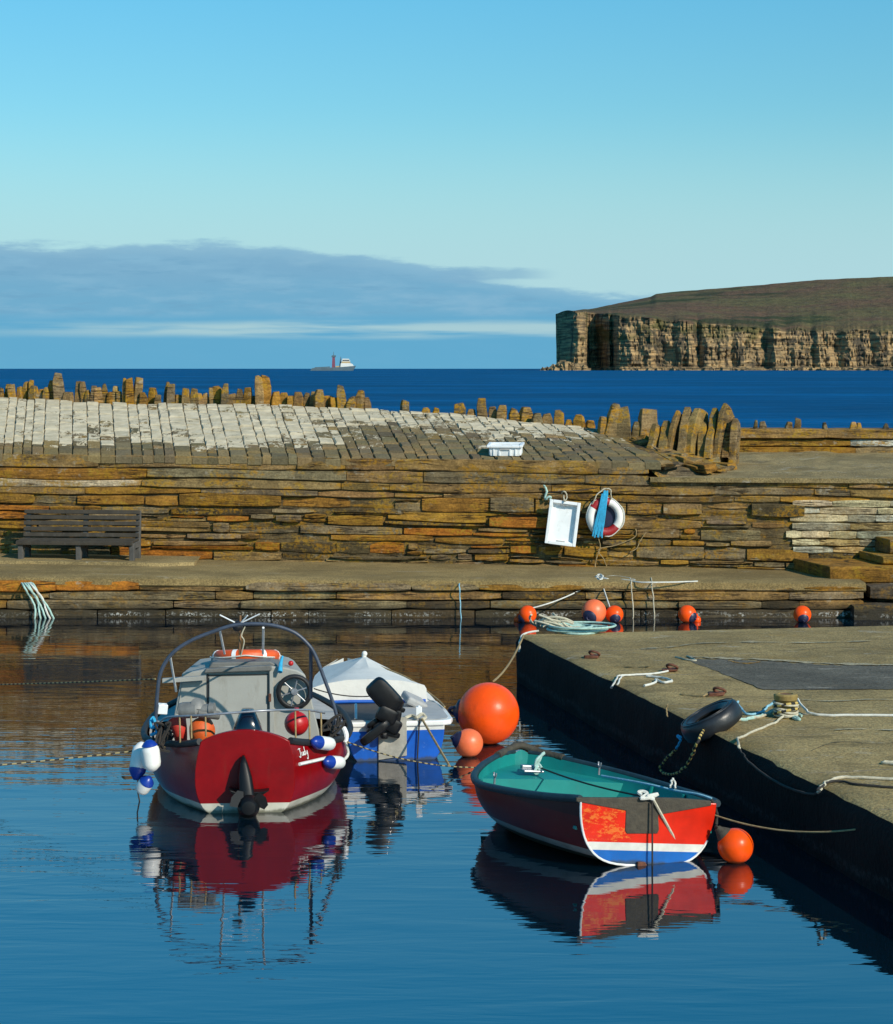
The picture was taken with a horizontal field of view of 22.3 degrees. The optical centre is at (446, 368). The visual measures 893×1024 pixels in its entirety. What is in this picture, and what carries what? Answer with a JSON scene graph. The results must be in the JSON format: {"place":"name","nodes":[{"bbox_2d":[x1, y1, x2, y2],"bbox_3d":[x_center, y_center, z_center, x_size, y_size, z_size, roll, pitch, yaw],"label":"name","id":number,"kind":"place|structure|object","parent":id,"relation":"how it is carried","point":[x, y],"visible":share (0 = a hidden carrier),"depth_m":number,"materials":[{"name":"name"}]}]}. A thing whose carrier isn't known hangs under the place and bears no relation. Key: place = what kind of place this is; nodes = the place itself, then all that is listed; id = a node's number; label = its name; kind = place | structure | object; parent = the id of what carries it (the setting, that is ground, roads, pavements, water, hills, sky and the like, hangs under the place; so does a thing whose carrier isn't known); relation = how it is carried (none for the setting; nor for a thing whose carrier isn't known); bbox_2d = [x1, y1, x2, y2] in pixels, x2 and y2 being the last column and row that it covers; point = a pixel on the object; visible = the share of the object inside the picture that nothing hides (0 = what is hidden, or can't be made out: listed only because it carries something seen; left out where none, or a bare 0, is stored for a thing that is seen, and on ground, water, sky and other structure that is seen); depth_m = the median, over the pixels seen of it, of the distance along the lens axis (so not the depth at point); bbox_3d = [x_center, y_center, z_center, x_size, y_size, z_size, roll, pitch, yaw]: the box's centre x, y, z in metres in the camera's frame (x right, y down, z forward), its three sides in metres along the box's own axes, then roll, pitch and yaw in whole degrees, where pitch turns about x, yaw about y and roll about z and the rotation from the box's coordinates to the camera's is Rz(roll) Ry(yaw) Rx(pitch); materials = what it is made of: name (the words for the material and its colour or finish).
{"place":"outdoors","nodes":[
{"label":"outdoors","id":0,"kind":"place"},
{"bbox_2d":[0,617,892,1023],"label":"harbour water","id":1,"kind":"structure","parent":0,"point":[388,893],"depth_m":14.31,"materials":[{"name":"blue liquid"}]},
{"bbox_2d":[141,614,352,818],"bbox_3d":[-1.628,2.704,18.635,1.696,1.472,4.146,0,0,-4],"label":"fishing boat","id":2,"kind":"object","parent":1,"relation":"on","point":[252,758],"visible":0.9,"depth_m":17.19,"materials":[{"name":"red paint"}]},
{"bbox_2d":[0,678,155,684],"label":"mooring line","id":3,"kind":"object","parent":2,"relation":"attached to","point":[79,681],"visible":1,"depth_m":18.40,"materials":[{"name":"beige fabric"}]},
{"bbox_2d":[0,746,165,765],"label":"mooring line","id":4,"kind":"object","parent":2,"relation":"attached to","point":[67,758],"visible":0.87,"depth_m":16.99,"materials":[{"name":"beige fabric"}]},
{"bbox_2d":[129,742,145,779],"bbox_3d":[-2.314,2.952,17.056,0.130,0.283,0.171,0,0,21],"label":"fender","id":5,"kind":"object","parent":2,"relation":"hanging from","point":[137,770],"visible":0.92,"depth_m":17.00,"materials":[{"name":"plastic"}]},
{"bbox_2d":[135,775,153,794],"bbox_3d":[-2.263,3.119,16.985,0.144,0.149,0.113,0,0,38],"label":"fender","id":6,"kind":"object","parent":2,"relation":"hanging from","point":[144,785],"visible":1,"depth_m":16.94,"materials":[{"name":"plastic"}]},
{"bbox_2d":[141,739,160,771],"bbox_3d":[-2.205,2.889,16.915,0.146,0.242,0.146,0,0,0],"label":"fender","id":7,"kind":"object","parent":2,"relation":"hanging from","point":[150,756],"visible":1,"depth_m":16.86,"materials":[{"name":"plastic"}]},
{"bbox_2d":[149,716,157,735],"bbox_3d":[-2.250,2.747,17.428,0.070,0.138,0.163,0,0,-11],"label":"rope bundle","id":8,"kind":"object","parent":2,"relation":"on","point":[151,720],"visible":0.86,"depth_m":17.40,"materials":[{"name":"fabric"}]},
{"bbox_2d":[152,721,173,752],"bbox_3d":[-2.168,2.804,17.292,0.190,0.291,0.426,0,0,0],"label":"rope tangle","id":9,"kind":"object","parent":2,"relation":"attached to","point":[164,735],"visible":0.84,"depth_m":17.16,"materials":[{"name":"fabric"}]},
{"bbox_2d":[158,703,167,714],"bbox_3d":[-2.208,2.641,17.607,0.082,0.087,0.076,0,0,-17],"label":"jug","id":10,"kind":"object","parent":2,"relation":"on","point":[162,708],"visible":1,"depth_m":17.57,"materials":[{"name":"white plastic"}]},
{"bbox_2d":[169,717,186,740],"bbox_3d":[-2.045,2.747,17.256,0.146,0.224,0.148,0,0,0],"label":"buoy","id":11,"kind":"object","parent":2,"relation":"hanging from","point":[174,725],"visible":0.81,"depth_m":17.20,"materials":[{"name":"plastic"}]},
{"bbox_2d":[178,698,219,719],"bbox_3d":[-1.863,2.570,17.124,0.315,0.162,0.124,0,0,6],"label":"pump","id":12,"kind":"object","parent":2,"relation":"attached to","point":[196,706],"visible":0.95,"depth_m":17.08,"materials":[{"name":"metal"}]},
{"bbox_2d":[189,718,214,739],"bbox_3d":[-1.851,2.755,17.194,0.194,0.238,0.199,0,0,0],"label":"buoy","id":13,"kind":"object","parent":2,"relation":"on","point":[198,727],"visible":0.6,"depth_m":17.12,"materials":[{"name":"plastic"}]},
{"bbox_2d":[210,649,281,658],"bbox_3d":[-1.679,2.411,19.009,0.599,0.170,0.591,0,0,0],"label":"lifebuoy","id":14,"kind":"object","parent":2,"relation":"on","point":[249,653],"visible":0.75,"depth_m":18.77,"materials":[{"name":"orange plastic"}]},
{"bbox_2d":[277,656,283,672],"bbox_3d":[-1.353,2.412,18.467,0.044,0.134,0.125,0,0,0],"label":"bottle","id":15,"kind":"object","parent":2,"relation":"on","point":[280,667],"visible":1,"depth_m":18.44,"materials":[{"name":"blue plastic"}]},
{"bbox_2d":[284,707,307,735],"bbox_3d":[-1.153,2.716,17.433,0.188,0.215,0.188,0,0,0],"label":"fender ball","id":16,"kind":"object","parent":2,"relation":"hanging from","point":[301,723],"visible":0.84,"depth_m":17.37,"materials":[{"name":"plastic"}]},
{"bbox_2d":[311,735,335,749],"bbox_3d":[-0.936,2.844,17.218,0.105,0.135,0.316,0,0,29],"label":"fender","id":17,"kind":"object","parent":2,"relation":"hanging from","point":[318,742],"visible":1,"depth_m":17.15,"materials":[{"name":"plastic"}]},
{"bbox_2d":[319,714,345,736],"bbox_3d":[-0.882,2.772,17.547,0.206,0.234,0.311,0,0,0],"label":"rope tangle","id":18,"kind":"object","parent":2,"relation":"attached to","point":[327,725],"visible":0.89,"depth_m":17.46,"materials":[{"name":"fabric"}]},
{"bbox_2d":[323,755,345,768],"bbox_3d":[-0.861,3.017,17.374,0.101,0.125,0.306,0,0,27],"label":"fender","id":19,"kind":"object","parent":2,"relation":"attached to","point":[333,762],"visible":1,"depth_m":17.30,"materials":[{"name":"plastic"}]},
{"bbox_2d":[331,718,342,733],"bbox_3d":[-0.856,2.777,17.656,0.089,0.135,0.110,0,0,-10],"label":"battery box","id":20,"kind":"object","parent":2,"relation":"on","point":[334,723],"visible":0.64,"depth_m":17.61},
{"bbox_2d":[342,727,348,741],"bbox_3d":[-0.789,2.846,17.643,0.044,0.120,0.071,0,0,-27],"label":"fender","id":21,"kind":"object","parent":2,"relation":"attached to","point":[345,732],"visible":0.99,"depth_m":17.62,"materials":[{"name":"plastic"}]},
{"bbox_2d":[344,742,348,759],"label":"white line","id":22,"kind":"object","parent":2,"relation":"hanging from","point":[347,751],"visible":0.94,"depth_m":17.67,"materials":[{"name":"fabric"}]},
{"bbox_2d":[347,741,474,767],"bbox_3d":[-0.262,3.095,18.155,0.011,0.401,1.496,0,0,43],"label":"mooring line","id":23,"kind":"object","parent":2,"relation":"attached to","point":[408,759],"visible":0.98,"depth_m":18.11,"materials":[{"name":"beige fabric"}]},
{"bbox_2d":[313,651,452,760],"bbox_3d":[-0.756,2.992,20.722,1.178,0.818,3.710,0,0,-10],"label":"motorboat","id":24,"kind":"object","parent":1,"relation":"on","point":[381,723],"visible":0.88,"depth_m":19.16,"materials":[{"name":"blue paint"}]},
{"bbox_2d":[314,688,368,696],"bbox_3d":[-0.838,2.688,18.836,0.702,0.138,0.010,0,0,-44],"label":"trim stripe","id":25,"kind":"object","parent":24,"relation":"attached to","point":[340,694],"visible":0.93,"depth_m":18.80,"materials":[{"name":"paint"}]},
{"bbox_2d":[405,712,426,720],"bbox_3d":[-0.263,2.942,19.150,0.201,0.069,0.090,0,0,0],"label":"rope bundle","id":26,"kind":"object","parent":24,"relation":"on","point":[417,716],"visible":1,"depth_m":19.14,"materials":[{"name":"fabric"}]},
{"bbox_2d":[417,719,419,758],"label":"hanging line","id":27,"kind":"object","parent":24,"relation":"hanging from","point":[418,738],"visible":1,"depth_m":19.10,"materials":[{"name":"fabric"}]},
{"bbox_2d":[416,705,421,715],"bbox_3d":[-0.234,2.897,19.202,0.052,0.086,0.050,0,0,0],"label":"jug","id":28,"kind":"object","parent":24,"relation":"on","point":[418,709],"visible":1,"depth_m":19.18,"materials":[{"name":"white plastic"}]},
{"bbox_2d":[421,718,449,765],"bbox_3d":[-0.092,3.068,18.643,0.020,0.243,0.977,0,0,-13],"label":"mooring line","id":29,"kind":"object","parent":24,"relation":"attached to","point":[435,742],"visible":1,"depth_m":18.62,"materials":[{"name":"beige fabric"}]},
{"bbox_2d":[0,373,892,598],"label":"breakwater","id":30,"kind":"object","parent":1,"relation":"in","point":[222,473],"visible":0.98,"depth_m":32.66,"materials":[{"name":"stone"}]},
{"bbox_2d":[487,442,524,455],"bbox_3d":[0.852,1.159,32.592,0.513,0.160,0.373,0,6,7],"label":"fish crate","id":31,"kind":"object","parent":30,"relation":"on","point":[505,448],"visible":1,"depth_m":32.45,"materials":[{"name":"white plastic"}]},
{"bbox_2d":[543,485,551,500],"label":"wall rope","id":32,"kind":"object","parent":30,"relation":"attached to","point":[545,495],"depth_m":32.14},
{"bbox_2d":[548,488,596,492],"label":"wall rope","id":33,"kind":"object","parent":30,"relation":"attached to","point":[573,490],"depth_m":32.10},
{"bbox_2d":[561,491,567,501],"bbox_3d":[1.649,1.803,32.016,0.058,0.159,0.141,0,0,-34],"label":"tie cord","id":34,"kind":"object","parent":33,"relation":"hanging from","point":[564,499],"visible":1,"depth_m":31.97,"materials":[{"name":"fabric"}]},
{"bbox_2d":[545,499,580,546],"bbox_3d":[1.643,2.182,32.025,0.438,0.628,0.090,7,-3,6],"label":"fish crate","id":35,"kind":"object","parent":34,"relation":"hanging from","point":[562,523],"visible":1,"depth_m":32.04,"materials":[{"name":"white plastic"}]},
{"bbox_2d":[586,497,624,536],"bbox_3d":[2.240,2.096,32.052,0.553,0.568,0.133,0,0,-6],"label":"lifebuoy","id":36,"kind":"object","parent":30,"relation":"attached to","point":[615,517],"visible":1,"depth_m":32.01,"materials":[{"name":"white plastic"}]},
{"bbox_2d":[592,490,607,537],"bbox_3d":[2.165,2.051,31.959,0.233,0.674,0.043,0,0,0],"label":"throw rope","id":37,"kind":"object","parent":36,"relation":"hanging from","point":[600,521],"visible":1,"depth_m":31.94,"materials":[{"name":"fabric"}]},
{"bbox_2d":[592,488,611,503],"bbox_3d":[2.175,1.851,31.996,0.324,0.333,0.050,0,0,3],"label":"tie cord","id":38,"kind":"object","parent":36,"relation":"attached to","point":[601,491],"visible":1,"depth_m":31.98,"materials":[{"name":"fabric"}]},
{"bbox_2d":[595,529,636,566],"bbox_3d":[2.234,2.561,31.882,0.501,0.598,0.817,0,0,41],"label":"hanging line","id":39,"kind":"object","parent":30,"relation":"hanging from","point":[610,546],"visible":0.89,"depth_m":32.06,"materials":[{"name":"brown fabric"}]},
{"bbox_2d":[450,729,482,756],"bbox_3d":[0.187,3.185,19.280,0.246,0.244,0.249,0,0,37],"label":"mooring buoy","id":40,"kind":"object","parent":1,"relation":"on","point":[467,742],"visible":1,"depth_m":19.20,"materials":[{"name":"orange plastic"}]},
{"bbox_2d":[448,682,518,744],"bbox_3d":[0.368,3.036,19.953,0.544,0.544,0.545,0,0,-33],"label":"mooring buoy","id":41,"kind":"object","parent":1,"relation":"on","point":[488,712],"visible":0.96,"depth_m":19.76,"materials":[{"name":"orange plastic"}]},
{"bbox_2d":[518,605,536,622],"bbox_3d":[1.050,3.197,29.485,0.242,0.234,0.233,0,0,0],"label":"mooring buoy","id":42,"kind":"object","parent":1,"relation":"on","point":[526,611],"visible":0.98,"depth_m":29.40,"materials":[{"name":"orange plastic"}]},
{"bbox_2d":[582,599,605,621],"bbox_3d":[1.913,3.155,29.429,0.321,0.321,0.331,0,0,0],"label":"mooring buoy","id":43,"kind":"object","parent":1,"relation":"on","point":[593,609],"visible":0.95,"depth_m":29.31,"materials":[{"name":"orange plastic"}]},
{"bbox_2d":[470,742,720,865],"bbox_3d":[0.945,3.095,16.311,1.617,0.556,2.629,5,-2,-18],"label":"rowing boat","id":44,"kind":"object","parent":1,"relation":"on","point":[515,794],"visible":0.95,"depth_m":15.22,"materials":[{"name":"red paint"}]},
{"bbox_2d":[533,752,544,774],"bbox_3d":[0.697,2.952,16.955,0.138,0.156,0.088,0,0,-31],"label":"rope bundle","id":45,"kind":"object","parent":44,"relation":"attached to","point":[537,762],"visible":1,"depth_m":16.93,"materials":[{"name":"fabric"}]},
{"bbox_2d":[541,768,639,796],"bbox_3d":[1.000,2.917,16.034,0.013,0.151,1.931,0,0,-18],"label":"painter","id":46,"kind":"object","parent":44,"relation":"attached to","point":[590,784],"visible":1,"depth_m":15.97,"materials":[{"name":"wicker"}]},
{"bbox_2d":[637,790,658,800],"bbox_3d":[1.341,2.842,15.085,0.149,0.068,0.091,0,0,0],"label":"rope bundle","id":47,"kind":"object","parent":44,"relation":"attached to","point":[646,795],"visible":1,"depth_m":15.08,"materials":[{"name":"fabric"}]},
{"bbox_2d":[651,801,652,865],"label":"hanging line","id":48,"kind":"object","parent":44,"relation":"hanging from","point":[651,833],"visible":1,"depth_m":15.06,"materials":[{"name":"fabric"}]},
{"bbox_2d":[601,775,711,798],"bbox_3d":[1.418,2.891,15.699,0.086,0.052,1.160,0,0,-36],"label":"gunwale rope","id":49,"kind":"object","parent":44,"relation":"on","point":[658,786],"visible":1,"depth_m":15.60,"materials":[{"name":"fabric"}]},
{"bbox_2d":[652,800,674,838],"bbox_3d":[1.520,3.132,15.159,0.350,0.546,0.019,0,0,-29],"label":"mooring line","id":50,"kind":"object","parent":44,"relation":"attached to","point":[662,816],"visible":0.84,"depth_m":15.11,"materials":[{"name":"fabric"}]},
{"bbox_2d":[669,778,675,788],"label":"hanging line","id":51,"kind":"object","parent":44,"relation":"hanging from","point":[671,783],"visible":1,"depth_m":15.49,"materials":[{"name":"white fabric"}]},
{"bbox_2d":[710,799,718,827],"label":"buoy rope","id":52,"kind":"object","parent":44,"relation":"attached to","point":[716,812],"visible":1,"depth_m":15.28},
{"bbox_2d":[715,815,855,832],"bbox_3d":[2.359,2.946,14.808,1.433,0.203,0.011,0,0,39],"label":"mooring line","id":53,"kind":"object","parent":44,"relation":"attached to","point":[786,830],"visible":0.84,"depth_m":14.89,"materials":[{"name":"beige fabric"}]},
{"bbox_2d":[606,605,622,622],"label":"mooring buoy","id":54,"kind":"object","parent":1,"relation":"on","point":[614,613],"visible":1,"depth_m":29.40,"materials":[{"name":"orange plastic"}]},
{"bbox_2d":[678,605,696,622],"bbox_3d":[3.132,3.195,29.485,0.241,0.238,0.238,0,0,0],"label":"mooring buoy","id":55,"kind":"object","parent":1,"relation":"on","point":[687,614],"visible":1,"depth_m":29.40,"materials":[{"name":"orange plastic"}]},
{"bbox_2d":[714,825,753,863],"bbox_3d":[1.933,3.184,15.159,0.238,0.256,0.238,0,0,-38],"label":"mooring buoy","id":56,"kind":"object","parent":1,"relation":"on","point":[735,845],"visible":1,"depth_m":15.08,"materials":[{"name":"orange plastic"}]},
{"bbox_2d":[793,606,810,622],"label":"mooring buoy","id":57,"kind":"object","parent":1,"relation":"on","point":[801,614],"visible":1,"depth_m":29.40,"materials":[{"name":"orange plastic"}]},
{"bbox_2d":[0,553,892,619],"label":"walkway","id":58,"kind":"structure","parent":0,"point":[118,586],"depth_m":30.03,"materials":[{"name":"stone"}]},
{"bbox_2d":[21,582,36,618],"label":"hanging rope","id":59,"kind":"object","parent":58,"relation":"hanging from","point":[30,597],"visible":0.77,"depth_m":29.93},
{"bbox_2d":[23,582,40,618],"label":"hanging rope","id":60,"kind":"object","parent":58,"relation":"hanging from","point":[32,592],"visible":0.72,"depth_m":29.93,"materials":[{"name":"fabric"}]},
{"bbox_2d":[26,582,45,618],"bbox_3d":[-5.954,3.078,30.837,0.236,0.553,2.253,0,0,-31],"label":"hanging rope","id":61,"kind":"object","parent":58,"relation":"hanging from","point":[27,583],"visible":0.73,"depth_m":29.93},
{"bbox_2d":[28,582,50,618],"bbox_3d":[-5.910,3.079,30.760,0.246,0.554,2.159,0,0,-34],"label":"hanging rope","id":62,"kind":"object","parent":58,"relation":"hanging from","point":[40,595],"visible":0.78,"depth_m":29.93,"materials":[{"name":"fabric"}]},
{"bbox_2d":[30,582,53,618],"bbox_3d":[-5.878,3.079,30.683,0.266,0.554,2.059,0,0,-36],"label":"hanging rope","id":63,"kind":"object","parent":58,"relation":"hanging from","point":[46,604],"visible":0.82,"depth_m":29.93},
{"bbox_2d":[16,509,141,560],"bbox_3d":[-5.237,2.386,32.301,1.700,0.725,0.514,0,0,6],"label":"bench","id":64,"kind":"object","parent":58,"relation":"on","point":[81,544],"visible":0.91,"depth_m":32.42,"materials":[{"name":"wood"}]},
{"bbox_2d":[459,583,461,617],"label":"hanging line","id":65,"kind":"object","parent":58,"relation":"hanging from","point":[460,601],"visible":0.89,"depth_m":29.93,"materials":[{"name":"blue fabric"}]},
{"bbox_2d":[595,574,608,579],"bbox_3d":[2.084,2.819,30.536,0.180,0.050,0.801,0,0,0],"label":"knot","id":66,"kind":"object","parent":58,"relation":"on","point":[601,576],"visible":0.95,"depth_m":30.42,"materials":[{"name":"white fabric"}]},
{"bbox_2d":[533,590,580,607],"bbox_3d":[1.546,2.973,29.896,1.282,0.327,0.017,0,0,-40],"label":"buoy rope","id":67,"kind":"object","parent":66,"relation":"hanging from","point":[555,600],"visible":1,"depth_m":29.80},
{"bbox_2d":[603,589,609,606],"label":"buoy rope","id":68,"kind":"object","parent":66,"relation":"hanging from","point":[606,597],"visible":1,"depth_m":29.73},
{"bbox_2d":[630,578,633,617],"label":"hanging line","id":69,"kind":"object","parent":58,"relation":"hanging from","point":[632,598],"visible":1,"depth_m":29.93,"materials":[{"name":"fabric"}]},
{"bbox_2d":[650,577,654,618],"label":"hanging line","id":70,"kind":"object","parent":58,"relation":"hanging from","point":[653,597],"visible":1,"depth_m":29.93,"materials":[{"name":"fabric"}]},
{"bbox_2d":[612,575,697,582],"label":"walkway line","id":71,"kind":"object","parent":58,"relation":"on","point":[658,582],"visible":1,"depth_m":29.93,"materials":[{"name":"white fabric"}]},
{"bbox_2d":[0,369,892,429],"bbox_3d":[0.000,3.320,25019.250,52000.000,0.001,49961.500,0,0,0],"label":"sea","id":72,"kind":"structure","parent":0,"point":[813,398],"depth_m":397.14,"materials":[{"name":"liquid"}]},
{"bbox_2d":[310,352,355,370],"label":"ship","id":73,"kind":"object","parent":72,"relation":"on","point":[345,365],"visible":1,"depth_m":3493.00,"materials":[{"name":"white metal"}]},
{"bbox_2d":[541,277,892,370],"bbox_3d":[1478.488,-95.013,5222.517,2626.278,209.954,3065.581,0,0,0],"label":"headland","id":74,"kind":"structure","parent":72,"relation":"in","point":[837,324],"depth_m":3995.00,"materials":[{"name":"stone"}]},
{"bbox_2d":[0,0,892,368],"label":"sky","id":75,"kind":"structure","parent":0,"point":[185,184],"materials":[{"name":"blue"}]},
{"bbox_2d":[516,626,892,902],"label":"quay","id":76,"kind":"structure","parent":0,"point":[835,670],"depth_m":19.16,"materials":[{"name":"concrete"}]},
{"bbox_2d":[493,635,523,681],"bbox_3d":[0.613,2.802,21.902,0.020,0.097,3.718,0,0,6],"label":"buoy rope","id":77,"kind":"object","parent":76,"relation":"attached to","point":[506,667],"visible":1,"depth_m":21.98,"materials":[{"name":"fabric"}]},
{"bbox_2d":[518,630,538,651],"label":"hanging line","id":78,"kind":"object","parent":76,"relation":"hanging from","point":[524,634],"visible":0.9,"depth_m":23.87,"materials":[{"name":"white fabric"}]},
{"bbox_2d":[529,613,579,627],"bbox_3d":[1.161,2.703,24.311,0.561,0.176,0.317,0,0,0],"label":"rope coil","id":79,"kind":"object","parent":76,"relation":"on","point":[548,620],"visible":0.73,"depth_m":24.17,"materials":[{"name":"fabric"}]},
{"bbox_2d":[546,621,616,634],"bbox_3d":[1.437,2.764,24.153,0.752,0.081,0.638,0,0,0],"label":"rope coil","id":80,"kind":"object","parent":76,"relation":"on","point":[586,629],"visible":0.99,"depth_m":23.97,"materials":[{"name":"fabric"}]},
{"bbox_2d":[584,650,600,658],"bbox_3d":[1.411,2.767,21.967,0.162,0.087,0.114,0,0,0],"label":"mooring ring","id":81,"kind":"object","parent":76,"relation":"on","point":[592,655],"visible":1,"depth_m":21.92,"materials":[{"name":"metal"}]},
{"bbox_2d":[610,670,668,688],"bbox_3d":[1.680,2.816,20.592,0.231,0.067,1.040,0,0,35],"label":"quay line","id":82,"kind":"object","parent":76,"relation":"on","point":[614,682],"visible":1,"depth_m":20.69,"materials":[{"name":"white fabric"}]},
{"bbox_2d":[643,675,672,686],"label":"quay line","id":83,"kind":"object","parent":76,"relation":"on","point":[656,679],"visible":1,"depth_m":20.25,"materials":[{"name":"white fabric"}]},
{"bbox_2d":[662,663,678,671],"bbox_3d":[2.069,2.765,20.987,0.158,0.083,0.113,0,0,0],"label":"mooring ring","id":84,"kind":"object","parent":76,"relation":"on","point":[669,668],"visible":1,"depth_m":20.95,"materials":[{"name":"metal"}]},
{"bbox_2d":[675,655,696,660],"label":"quay line","id":85,"kind":"object","parent":76,"relation":"on","point":[692,659],"visible":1,"depth_m":21.79,"materials":[{"name":"fabric"}]},
{"bbox_2d":[681,698,742,742],"bbox_3d":[2.075,2.754,17.750,0.483,0.342,0.501,0,0,0],"label":"tyre","id":86,"kind":"object","parent":76,"relation":"on","point":[713,718],"visible":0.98,"depth_m":17.58,"materials":[{"name":"rubber"}]},
{"bbox_2d":[659,729,704,775],"bbox_3d":[1.857,3.014,17.733,0.651,0.467,0.852,0,0,22],"label":"chain rope","id":87,"kind":"object","parent":86,"relation":"hanging from","point":[687,762],"visible":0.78,"depth_m":17.68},
{"bbox_2d":[675,734,681,749],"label":"hanging line","id":88,"kind":"object","parent":87,"relation":"attached to","point":[678,736],"visible":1,"depth_m":17.73,"materials":[{"name":"blue fabric"}]},
{"bbox_2d":[708,687,726,696],"bbox_3d":[2.320,2.767,19.448,0.162,0.087,0.114,0,0,0],"label":"mooring ring","id":89,"kind":"object","parent":76,"relation":"on","point":[714,692],"visible":1,"depth_m":19.40,"materials":[{"name":"metal"}]},
{"bbox_2d":[737,701,772,715],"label":"bollard line","id":90,"kind":"object","parent":76,"relation":"on","point":[762,711],"visible":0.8,"depth_m":18.44,"materials":[{"name":"blue fabric"}]},
{"bbox_2d":[739,709,772,720],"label":"bollard line","id":91,"kind":"object","parent":76,"relation":"on","point":[763,715],"visible":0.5,"depth_m":18.21,"materials":[{"name":"fabric"}]},
{"bbox_2d":[741,710,773,720],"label":"bollard line","id":92,"kind":"object","parent":76,"relation":"on","point":[752,717],"visible":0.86,"depth_m":18.13,"materials":[{"name":"green fabric"}]},
{"bbox_2d":[736,715,783,748],"bbox_3d":[2.375,2.792,17.437,0.125,0.052,1.462,0,0,21],"label":"bollard line","id":93,"kind":"object","parent":76,"relation":"on","point":[755,730],"visible":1,"depth_m":17.49,"materials":[{"name":"fabric"}]},
{"bbox_2d":[738,749,816,794],"bbox_3d":[2.330,2.861,15.951,0.028,0.119,1.651,0,0,-11],"label":"hanging line","id":94,"kind":"object","parent":76,"relation":"hanging from","point":[769,777],"visible":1,"depth_m":16.02,"materials":[{"name":"fabric"}]},
{"bbox_2d":[774,692,797,718],"bbox_3d":[2.728,2.714,18.233,0.193,0.202,0.193,0,0,0],"label":"bollard","id":95,"kind":"object","parent":76,"relation":"on","point":[784,697],"visible":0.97,"depth_m":18.16,"materials":[{"name":"metal"}]},
{"bbox_2d":[772,700,798,717],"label":"rope turns","id":96,"kind":"object","parent":95,"relation":"attached to","point":[790,713],"visible":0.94,"depth_m":18.15,"materials":[{"name":"fabric"}]},
{"bbox_2d":[772,702,798,714],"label":"rope turns","id":97,"kind":"object","parent":95,"relation":"attached to","point":[787,710],"visible":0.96,"depth_m":18.14,"materials":[{"name":"fabric"}]},
{"bbox_2d":[792,713,802,720],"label":"bollard line","id":98,"kind":"object","parent":76,"relation":"on","point":[796,718],"visible":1,"depth_m":18.10,"materials":[{"name":"green fabric"}]},
{"bbox_2d":[797,698,892,716],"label":"bollard line","id":99,"kind":"object","parent":76,"relation":"on","point":[812,713],"visible":0.95,"depth_m":18.27,"materials":[{"name":"white fabric"}]},
{"bbox_2d":[816,775,892,793],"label":"quay line","id":100,"kind":"object","parent":76,"relation":"on","point":[861,777],"visible":1,"depth_m":15.45,"materials":[{"name":"fabric"}]},
{"bbox_2d":[817,780,892,790],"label":"bollard line","id":101,"kind":"object","parent":76,"relation":"on","point":[852,783],"visible":1,"depth_m":15.20,"materials":[{"name":"fabric"}]},
{"bbox_2d":[881,760,892,764],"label":"quay line","id":102,"kind":"object","parent":76,"relation":"on","point":[887,762],"visible":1,"depth_m":16.05,"materials":[{"name":"fabric"}]}
]}

